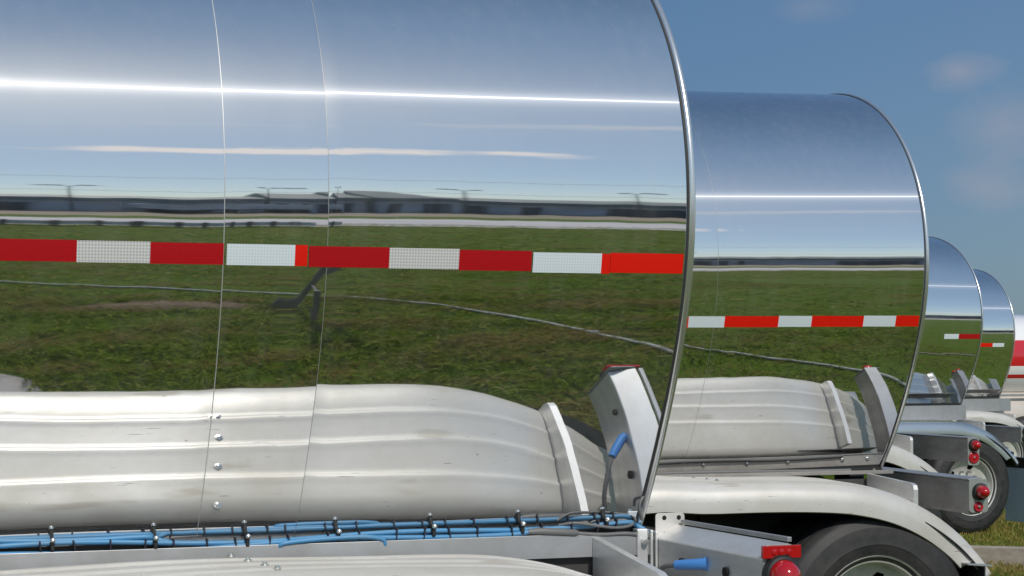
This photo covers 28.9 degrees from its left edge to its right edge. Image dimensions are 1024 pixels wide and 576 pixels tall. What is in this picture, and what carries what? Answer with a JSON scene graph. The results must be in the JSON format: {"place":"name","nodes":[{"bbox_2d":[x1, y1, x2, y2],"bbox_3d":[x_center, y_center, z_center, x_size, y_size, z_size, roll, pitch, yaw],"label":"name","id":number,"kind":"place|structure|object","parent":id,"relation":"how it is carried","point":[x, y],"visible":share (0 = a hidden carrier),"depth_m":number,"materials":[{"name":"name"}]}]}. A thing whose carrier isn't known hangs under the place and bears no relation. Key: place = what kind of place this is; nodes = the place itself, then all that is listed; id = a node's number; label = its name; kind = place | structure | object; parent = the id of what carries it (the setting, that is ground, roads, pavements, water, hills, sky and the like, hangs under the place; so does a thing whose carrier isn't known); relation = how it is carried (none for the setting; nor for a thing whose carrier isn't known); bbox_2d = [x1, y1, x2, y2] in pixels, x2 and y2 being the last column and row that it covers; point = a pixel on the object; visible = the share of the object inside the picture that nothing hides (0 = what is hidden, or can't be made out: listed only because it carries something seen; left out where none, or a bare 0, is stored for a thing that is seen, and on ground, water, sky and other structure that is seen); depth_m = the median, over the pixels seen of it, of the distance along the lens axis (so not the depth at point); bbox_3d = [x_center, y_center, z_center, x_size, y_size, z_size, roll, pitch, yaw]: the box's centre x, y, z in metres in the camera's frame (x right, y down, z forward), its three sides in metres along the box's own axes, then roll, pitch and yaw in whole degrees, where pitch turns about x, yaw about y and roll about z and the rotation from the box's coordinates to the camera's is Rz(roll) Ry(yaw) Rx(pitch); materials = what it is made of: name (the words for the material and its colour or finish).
{"place":"outdoors","nodes":[
{"label":"outdoors","id":0,"kind":"place"},
{"bbox_2d":[650,0,1023,313],"label":"sky","id":1,"kind":"structure","parent":0,"point":[948,75],"materials":[{"name":"blue"}]},
{"bbox_2d":[958,508,1023,575],"bbox_3d":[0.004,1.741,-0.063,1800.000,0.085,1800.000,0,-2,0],"label":"ground","id":2,"kind":"structure","parent":0,"point":[999,538],"depth_m":19.52,"materials":[{"name":"green plant"}]},
{"bbox_2d":[0,0,800,575],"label":"tank trailer","id":3,"kind":"object","parent":2,"relation":"on","point":[344,286],"visible":1,"depth_m":4.97,"materials":[{"name":"silver metal"}]},
{"bbox_2d":[642,91,991,575],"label":"tank trailer","id":4,"kind":"object","parent":2,"relation":"on","point":[807,305],"visible":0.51,"depth_m":9.35,"materials":[{"name":"silver metal"}]},
{"bbox_2d":[881,321,980,519],"bbox_3d":[-2.395,0.724,13.348,11.226,3.015,2.634,1,-2,-20],"label":"tank trailer","id":5,"kind":"object","parent":2,"relation":"on","point":[910,451],"visible":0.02,"depth_m":14.13,"materials":[{"name":"silver metal"}]},
{"bbox_2d":[897,236,1023,533],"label":"tank trailer","id":6,"kind":"object","parent":2,"relation":"on","point":[947,358],"visible":0.14,"depth_m":20.46,"materials":[{"name":"silver metal"}]},
{"bbox_2d":[951,314,1023,473],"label":"tank wagon","id":7,"kind":"object","parent":2,"relation":"on","point":[1013,389],"visible":0.01,"depth_m":27.58,"materials":[{"name":"white paint"}]},
{"bbox_2d":[952,269,1023,456],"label":"tank trailer","id":8,"kind":"object","parent":2,"relation":"on","point":[987,382],"visible":0.07,"depth_m":27.10,"materials":[{"name":"silver metal"}]},
{"bbox_2d":[970,545,1023,566],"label":"curb","id":9,"kind":"structure","parent":2,"relation":"on","point":[1010,554],"depth_m":16.95,"materials":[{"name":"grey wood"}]}
]}

